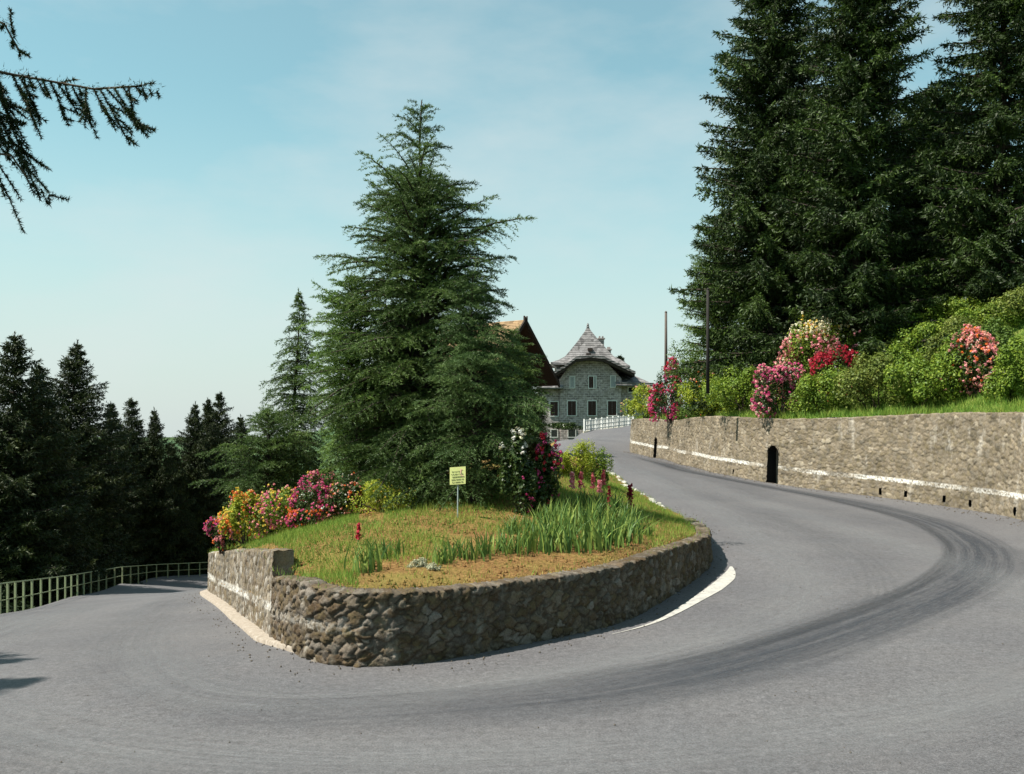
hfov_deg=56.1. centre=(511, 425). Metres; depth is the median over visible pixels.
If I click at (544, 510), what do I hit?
iris clump
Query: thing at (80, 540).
spruce tree
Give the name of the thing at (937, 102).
spruce tree
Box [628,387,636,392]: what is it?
window
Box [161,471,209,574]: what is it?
spruce tree
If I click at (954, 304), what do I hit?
leafy bush
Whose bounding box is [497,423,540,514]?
rhododendron bush
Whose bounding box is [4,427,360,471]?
hills
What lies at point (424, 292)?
cedar tree
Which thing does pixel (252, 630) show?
kerb
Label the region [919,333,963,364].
leafy bush
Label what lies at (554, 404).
window
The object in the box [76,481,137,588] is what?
spruce tree
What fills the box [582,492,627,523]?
iris clump
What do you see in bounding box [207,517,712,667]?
stone wall
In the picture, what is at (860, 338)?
leafy bush
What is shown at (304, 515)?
azalea bush
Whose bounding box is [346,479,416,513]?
bush
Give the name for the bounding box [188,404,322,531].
cedar tree
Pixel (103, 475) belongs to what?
spruce tree
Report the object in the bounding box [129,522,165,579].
spruce tree
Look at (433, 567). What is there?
silver plant
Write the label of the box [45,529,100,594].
spruce tree
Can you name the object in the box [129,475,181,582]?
spruce tree
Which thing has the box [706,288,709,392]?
utility pole
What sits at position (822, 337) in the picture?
rhododendron bush
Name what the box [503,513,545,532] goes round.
iris clump
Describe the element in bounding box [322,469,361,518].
azalea bush
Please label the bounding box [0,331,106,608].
spruce tree
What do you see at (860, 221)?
spruce tree
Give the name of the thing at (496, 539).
iris clump
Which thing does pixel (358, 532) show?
flower stalk
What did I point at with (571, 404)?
window
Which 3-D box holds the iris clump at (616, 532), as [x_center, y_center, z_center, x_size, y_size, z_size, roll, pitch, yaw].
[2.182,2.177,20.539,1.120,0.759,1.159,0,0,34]
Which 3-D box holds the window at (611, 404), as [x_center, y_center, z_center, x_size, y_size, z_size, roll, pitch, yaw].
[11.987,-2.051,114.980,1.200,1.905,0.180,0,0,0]
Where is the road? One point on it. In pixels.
(874, 679)
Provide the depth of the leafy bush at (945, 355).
41.85 m
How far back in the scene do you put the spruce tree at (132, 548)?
64.01 m
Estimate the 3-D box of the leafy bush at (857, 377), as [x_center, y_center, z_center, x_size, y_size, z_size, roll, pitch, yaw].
[16.974,-2.074,44.474,3.712,3.023,3.099,0,0,42]
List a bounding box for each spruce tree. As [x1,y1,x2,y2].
[0,5,163,234]
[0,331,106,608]
[0,489,82,610]
[0,503,68,606]
[5,361,108,597]
[6,339,144,586]
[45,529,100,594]
[65,514,110,592]
[73,512,107,591]
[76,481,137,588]
[91,495,144,583]
[92,401,159,583]
[103,510,145,582]
[110,398,190,580]
[125,529,170,581]
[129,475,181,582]
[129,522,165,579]
[131,406,197,580]
[143,513,203,575]
[156,440,208,575]
[159,402,231,573]
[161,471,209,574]
[174,479,211,574]
[179,391,255,533]
[192,398,240,552]
[228,414,260,494]
[664,213,750,417]
[667,0,884,417]
[721,118,895,363]
[745,0,968,376]
[874,78,1013,319]
[895,0,1023,317]
[923,192,1005,316]
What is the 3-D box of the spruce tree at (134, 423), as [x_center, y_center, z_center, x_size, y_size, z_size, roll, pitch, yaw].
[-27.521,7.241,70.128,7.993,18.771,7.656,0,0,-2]
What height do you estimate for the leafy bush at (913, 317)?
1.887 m
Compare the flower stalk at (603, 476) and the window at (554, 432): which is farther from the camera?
the window at (554, 432)
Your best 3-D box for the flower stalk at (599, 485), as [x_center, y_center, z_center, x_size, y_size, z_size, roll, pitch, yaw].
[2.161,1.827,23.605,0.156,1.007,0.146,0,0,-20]
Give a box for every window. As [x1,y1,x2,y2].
[550,401,558,416]
[550,429,557,437]
[567,400,576,415]
[568,428,575,437]
[569,376,574,387]
[587,400,596,415]
[588,376,592,388]
[593,376,596,388]
[607,400,616,415]
[610,375,615,387]
[626,400,635,415]
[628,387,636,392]
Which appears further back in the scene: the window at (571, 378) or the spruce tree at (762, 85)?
the window at (571, 378)
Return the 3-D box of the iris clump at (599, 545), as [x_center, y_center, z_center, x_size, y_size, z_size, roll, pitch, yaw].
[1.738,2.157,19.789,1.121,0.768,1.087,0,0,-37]
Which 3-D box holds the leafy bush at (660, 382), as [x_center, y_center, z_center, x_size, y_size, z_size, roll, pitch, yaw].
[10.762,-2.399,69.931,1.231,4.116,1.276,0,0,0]
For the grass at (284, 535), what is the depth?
20.94 m
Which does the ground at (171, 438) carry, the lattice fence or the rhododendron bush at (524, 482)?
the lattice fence
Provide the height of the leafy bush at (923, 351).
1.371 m
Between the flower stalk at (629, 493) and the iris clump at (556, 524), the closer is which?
the iris clump at (556, 524)
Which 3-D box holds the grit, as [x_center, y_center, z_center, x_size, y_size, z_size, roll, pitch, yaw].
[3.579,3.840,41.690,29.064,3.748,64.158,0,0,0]
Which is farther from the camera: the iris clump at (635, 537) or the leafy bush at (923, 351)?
the leafy bush at (923, 351)
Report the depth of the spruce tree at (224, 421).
78.91 m
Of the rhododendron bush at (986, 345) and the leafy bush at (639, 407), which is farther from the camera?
the leafy bush at (639, 407)
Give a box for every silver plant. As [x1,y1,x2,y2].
[407,557,428,567]
[425,562,441,570]
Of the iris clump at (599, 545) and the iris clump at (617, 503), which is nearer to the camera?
the iris clump at (599, 545)
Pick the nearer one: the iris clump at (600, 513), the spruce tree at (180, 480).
the iris clump at (600, 513)
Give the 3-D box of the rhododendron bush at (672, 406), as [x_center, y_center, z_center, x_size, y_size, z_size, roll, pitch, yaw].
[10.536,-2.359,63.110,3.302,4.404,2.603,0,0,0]
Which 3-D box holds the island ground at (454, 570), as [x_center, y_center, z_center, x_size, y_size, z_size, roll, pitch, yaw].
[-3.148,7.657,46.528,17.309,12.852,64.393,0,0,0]
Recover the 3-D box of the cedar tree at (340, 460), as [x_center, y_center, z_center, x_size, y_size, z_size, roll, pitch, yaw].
[-3.621,-0.547,33.049,6.202,7.739,6.150,0,0,0]
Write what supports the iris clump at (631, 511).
on the island ground at (454, 570)
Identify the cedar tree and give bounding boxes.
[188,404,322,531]
[238,289,335,536]
[292,273,423,508]
[293,99,545,506]
[319,301,491,505]
[381,268,554,510]
[487,325,552,449]
[496,394,555,464]
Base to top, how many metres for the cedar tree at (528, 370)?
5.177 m
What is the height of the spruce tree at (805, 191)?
20.276 m
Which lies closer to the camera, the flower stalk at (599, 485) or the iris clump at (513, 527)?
the iris clump at (513, 527)
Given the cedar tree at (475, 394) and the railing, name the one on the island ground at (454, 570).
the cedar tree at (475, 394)
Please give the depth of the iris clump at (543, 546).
18.86 m
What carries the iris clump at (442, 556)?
on the island ground at (454, 570)
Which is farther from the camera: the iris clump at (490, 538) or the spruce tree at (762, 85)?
the spruce tree at (762, 85)
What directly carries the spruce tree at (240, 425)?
on the ground at (171, 438)
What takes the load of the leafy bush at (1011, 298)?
on the bank
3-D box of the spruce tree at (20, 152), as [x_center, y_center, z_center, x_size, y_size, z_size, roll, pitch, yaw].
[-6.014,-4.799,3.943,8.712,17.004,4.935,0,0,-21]
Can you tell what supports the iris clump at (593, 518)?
on the island ground at (454, 570)
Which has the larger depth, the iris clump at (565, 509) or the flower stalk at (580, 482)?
the flower stalk at (580, 482)
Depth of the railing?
38.42 m
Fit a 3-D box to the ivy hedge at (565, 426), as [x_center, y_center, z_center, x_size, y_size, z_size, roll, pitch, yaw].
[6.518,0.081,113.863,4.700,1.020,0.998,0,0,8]
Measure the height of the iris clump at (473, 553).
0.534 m
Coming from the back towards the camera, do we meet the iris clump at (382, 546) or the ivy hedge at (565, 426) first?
the ivy hedge at (565, 426)
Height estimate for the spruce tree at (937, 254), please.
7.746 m
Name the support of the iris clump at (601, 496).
on the island ground at (454, 570)
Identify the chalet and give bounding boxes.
[449,316,559,458]
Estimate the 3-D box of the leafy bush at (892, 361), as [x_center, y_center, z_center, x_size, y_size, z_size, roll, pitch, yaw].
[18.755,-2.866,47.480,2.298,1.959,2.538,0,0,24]
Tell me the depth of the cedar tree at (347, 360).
26.40 m
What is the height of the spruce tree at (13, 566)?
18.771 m
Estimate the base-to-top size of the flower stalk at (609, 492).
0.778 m
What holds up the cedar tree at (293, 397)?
on the island ground at (454, 570)
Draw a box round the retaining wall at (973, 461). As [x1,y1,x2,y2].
[629,412,1023,519]
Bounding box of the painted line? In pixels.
[613,566,735,633]
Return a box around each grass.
[207,465,709,591]
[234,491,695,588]
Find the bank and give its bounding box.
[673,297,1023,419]
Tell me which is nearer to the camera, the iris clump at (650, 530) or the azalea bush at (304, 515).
the iris clump at (650, 530)
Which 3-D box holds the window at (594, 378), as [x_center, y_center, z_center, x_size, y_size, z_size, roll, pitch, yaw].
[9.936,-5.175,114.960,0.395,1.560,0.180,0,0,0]
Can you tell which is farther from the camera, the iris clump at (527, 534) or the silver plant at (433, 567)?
the iris clump at (527, 534)
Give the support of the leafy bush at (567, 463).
on the island ground at (454, 570)
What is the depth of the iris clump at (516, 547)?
18.46 m
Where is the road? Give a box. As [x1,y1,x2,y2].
[0,425,1023,773]
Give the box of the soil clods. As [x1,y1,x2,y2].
[292,491,693,588]
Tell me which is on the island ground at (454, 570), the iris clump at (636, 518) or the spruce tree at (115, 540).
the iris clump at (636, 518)
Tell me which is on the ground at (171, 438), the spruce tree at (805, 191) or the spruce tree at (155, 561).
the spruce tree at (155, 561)
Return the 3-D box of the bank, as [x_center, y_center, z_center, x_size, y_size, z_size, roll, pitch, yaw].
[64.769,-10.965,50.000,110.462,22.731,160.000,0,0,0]
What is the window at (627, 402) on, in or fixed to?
in the stone house
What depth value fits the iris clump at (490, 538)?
18.34 m
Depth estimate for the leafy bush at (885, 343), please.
48.92 m
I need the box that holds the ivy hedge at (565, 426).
[547,422,582,429]
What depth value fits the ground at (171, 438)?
4679.37 m
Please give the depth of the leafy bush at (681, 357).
62.58 m
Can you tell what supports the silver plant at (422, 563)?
on the island ground at (454, 570)
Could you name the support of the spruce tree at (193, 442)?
on the ground at (171, 438)
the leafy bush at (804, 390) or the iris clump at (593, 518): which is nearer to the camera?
the iris clump at (593, 518)
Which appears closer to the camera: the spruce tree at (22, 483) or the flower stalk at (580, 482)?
the flower stalk at (580, 482)
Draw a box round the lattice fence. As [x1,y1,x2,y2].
[583,415,633,432]
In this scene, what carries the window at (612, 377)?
in the stone house
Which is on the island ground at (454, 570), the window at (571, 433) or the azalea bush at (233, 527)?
the azalea bush at (233, 527)
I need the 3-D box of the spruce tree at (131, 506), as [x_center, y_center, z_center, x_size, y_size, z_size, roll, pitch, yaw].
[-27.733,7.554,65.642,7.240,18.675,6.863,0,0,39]
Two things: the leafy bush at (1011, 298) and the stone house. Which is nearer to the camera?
the leafy bush at (1011, 298)
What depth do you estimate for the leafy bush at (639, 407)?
72.86 m
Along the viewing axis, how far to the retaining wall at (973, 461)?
42.46 m
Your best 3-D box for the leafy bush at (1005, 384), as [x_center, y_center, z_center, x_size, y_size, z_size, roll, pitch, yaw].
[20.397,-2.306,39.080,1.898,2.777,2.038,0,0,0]
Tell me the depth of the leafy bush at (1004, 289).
47.98 m
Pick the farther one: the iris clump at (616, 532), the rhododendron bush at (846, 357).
the rhododendron bush at (846, 357)
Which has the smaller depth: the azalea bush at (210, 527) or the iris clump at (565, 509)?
the iris clump at (565, 509)
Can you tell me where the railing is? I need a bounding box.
[0,562,207,613]
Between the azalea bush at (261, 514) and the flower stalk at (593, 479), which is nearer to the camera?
the flower stalk at (593, 479)
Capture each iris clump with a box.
[344,536,392,575]
[363,534,405,559]
[426,538,457,564]
[432,533,476,560]
[452,534,490,561]
[472,529,509,555]
[476,521,519,553]
[498,531,535,555]
[501,517,533,533]
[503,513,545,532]
[510,516,554,551]
[511,505,559,532]
[527,507,586,545]
[529,519,565,555]
[538,515,599,554]
[539,501,566,519]
[545,496,590,527]
[551,490,589,512]
[553,500,611,541]
[559,514,622,552]
[564,488,595,512]
[568,500,634,537]
[574,493,609,525]
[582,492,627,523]
[585,488,615,509]
[589,511,637,547]
[601,502,651,536]
[604,489,636,510]
[610,500,652,523]
[613,513,655,543]
[633,511,657,535]
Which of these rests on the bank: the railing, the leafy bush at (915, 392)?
the leafy bush at (915, 392)
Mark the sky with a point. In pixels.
(177, 261)
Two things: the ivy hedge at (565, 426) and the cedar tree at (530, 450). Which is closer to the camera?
the cedar tree at (530, 450)
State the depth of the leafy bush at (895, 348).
47.03 m
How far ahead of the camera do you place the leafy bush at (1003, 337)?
43.08 m
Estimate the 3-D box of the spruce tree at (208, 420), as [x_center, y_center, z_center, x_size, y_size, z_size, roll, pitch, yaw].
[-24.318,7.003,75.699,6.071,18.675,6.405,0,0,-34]
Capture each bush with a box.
[0,584,35,613]
[203,515,240,553]
[215,487,260,547]
[244,483,303,538]
[283,476,337,528]
[299,470,340,516]
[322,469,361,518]
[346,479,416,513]
[404,474,461,499]
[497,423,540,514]
[528,431,563,511]
[555,438,598,479]
[583,446,614,484]
[620,383,666,418]
[647,356,688,422]
[652,366,667,416]
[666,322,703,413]
[677,374,741,416]
[679,360,717,416]
[699,362,783,413]
[749,356,806,417]
[768,311,860,403]
[784,362,849,412]
[808,345,870,400]
[831,349,918,409]
[840,320,889,355]
[869,334,924,357]
[870,348,908,384]
[872,337,913,365]
[878,311,939,339]
[883,348,959,407]
[892,317,953,352]
[909,346,935,368]
[916,295,986,320]
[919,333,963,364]
[930,331,977,400]
[936,314,996,346]
[940,324,1008,396]
[950,327,981,361]
[953,298,1023,327]
[978,283,1023,320]
[979,316,1023,356]
[980,336,1023,399]
[985,273,1023,293]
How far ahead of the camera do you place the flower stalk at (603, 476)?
24.89 m
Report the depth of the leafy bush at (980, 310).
45.94 m
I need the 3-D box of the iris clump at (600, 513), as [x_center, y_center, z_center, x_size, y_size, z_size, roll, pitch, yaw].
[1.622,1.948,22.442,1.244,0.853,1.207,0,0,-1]
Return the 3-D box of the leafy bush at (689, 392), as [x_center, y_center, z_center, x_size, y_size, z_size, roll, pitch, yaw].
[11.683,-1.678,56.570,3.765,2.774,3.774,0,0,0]
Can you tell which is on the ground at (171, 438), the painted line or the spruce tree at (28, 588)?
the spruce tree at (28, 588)
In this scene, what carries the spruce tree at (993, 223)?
on the bank
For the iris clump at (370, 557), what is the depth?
16.75 m
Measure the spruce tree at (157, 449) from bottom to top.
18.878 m
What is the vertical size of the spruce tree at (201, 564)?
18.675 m
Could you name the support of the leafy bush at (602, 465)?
on the island ground at (454, 570)
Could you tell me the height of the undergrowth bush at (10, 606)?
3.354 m
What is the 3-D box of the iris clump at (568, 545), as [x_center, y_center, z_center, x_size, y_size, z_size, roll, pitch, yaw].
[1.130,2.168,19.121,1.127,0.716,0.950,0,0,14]
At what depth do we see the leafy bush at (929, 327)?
47.15 m
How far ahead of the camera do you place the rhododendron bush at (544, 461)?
23.29 m
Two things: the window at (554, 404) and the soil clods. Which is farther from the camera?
the window at (554, 404)
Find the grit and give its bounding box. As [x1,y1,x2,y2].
[37,451,1023,762]
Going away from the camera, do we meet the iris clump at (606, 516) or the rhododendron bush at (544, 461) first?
the iris clump at (606, 516)
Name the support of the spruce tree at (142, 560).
on the ground at (171, 438)
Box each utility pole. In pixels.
[664,311,666,383]
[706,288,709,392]
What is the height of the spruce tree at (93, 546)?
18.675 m
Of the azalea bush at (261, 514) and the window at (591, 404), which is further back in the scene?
the window at (591, 404)
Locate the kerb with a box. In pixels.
[200,589,293,652]
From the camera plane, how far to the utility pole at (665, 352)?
65.92 m
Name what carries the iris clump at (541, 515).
on the island ground at (454, 570)
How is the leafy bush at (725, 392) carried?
on the bank
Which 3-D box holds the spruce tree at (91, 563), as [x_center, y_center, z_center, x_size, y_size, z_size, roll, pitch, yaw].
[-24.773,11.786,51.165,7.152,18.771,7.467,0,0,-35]
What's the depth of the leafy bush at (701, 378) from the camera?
59.04 m
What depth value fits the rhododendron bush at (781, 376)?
47.92 m
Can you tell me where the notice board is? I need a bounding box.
[450,466,465,517]
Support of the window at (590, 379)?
in the stone house
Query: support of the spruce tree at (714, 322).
on the bank
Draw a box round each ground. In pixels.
[87,437,554,478]
[221,440,694,640]
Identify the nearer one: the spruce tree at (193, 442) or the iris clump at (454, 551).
the iris clump at (454, 551)
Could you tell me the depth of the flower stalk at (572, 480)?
24.02 m
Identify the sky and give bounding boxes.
[0,0,1023,436]
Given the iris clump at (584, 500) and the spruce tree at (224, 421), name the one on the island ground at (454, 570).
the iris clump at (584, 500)
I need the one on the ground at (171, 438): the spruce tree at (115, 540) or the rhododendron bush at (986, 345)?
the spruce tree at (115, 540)
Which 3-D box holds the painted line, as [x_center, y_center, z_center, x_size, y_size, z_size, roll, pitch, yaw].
[3.819,3.538,20.001,0.592,0.087,8.216,0,0,27]
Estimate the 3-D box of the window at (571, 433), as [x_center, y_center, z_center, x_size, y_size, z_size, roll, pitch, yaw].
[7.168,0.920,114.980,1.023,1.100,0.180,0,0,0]
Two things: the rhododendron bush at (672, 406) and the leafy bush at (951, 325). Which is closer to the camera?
the leafy bush at (951, 325)
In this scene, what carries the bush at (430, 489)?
on the island ground at (454, 570)
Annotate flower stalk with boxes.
[355,523,361,542]
[569,471,575,509]
[578,471,584,488]
[590,472,595,488]
[597,479,602,504]
[601,469,606,495]
[606,486,610,509]
[626,483,633,506]
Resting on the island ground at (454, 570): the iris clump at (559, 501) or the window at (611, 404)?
the iris clump at (559, 501)
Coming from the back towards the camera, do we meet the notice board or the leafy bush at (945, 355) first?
the leafy bush at (945, 355)
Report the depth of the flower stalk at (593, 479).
24.01 m
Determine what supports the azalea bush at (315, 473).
on the island ground at (454, 570)
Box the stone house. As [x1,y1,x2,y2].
[535,323,653,442]
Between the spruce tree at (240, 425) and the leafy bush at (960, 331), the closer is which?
the leafy bush at (960, 331)
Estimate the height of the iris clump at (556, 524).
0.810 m

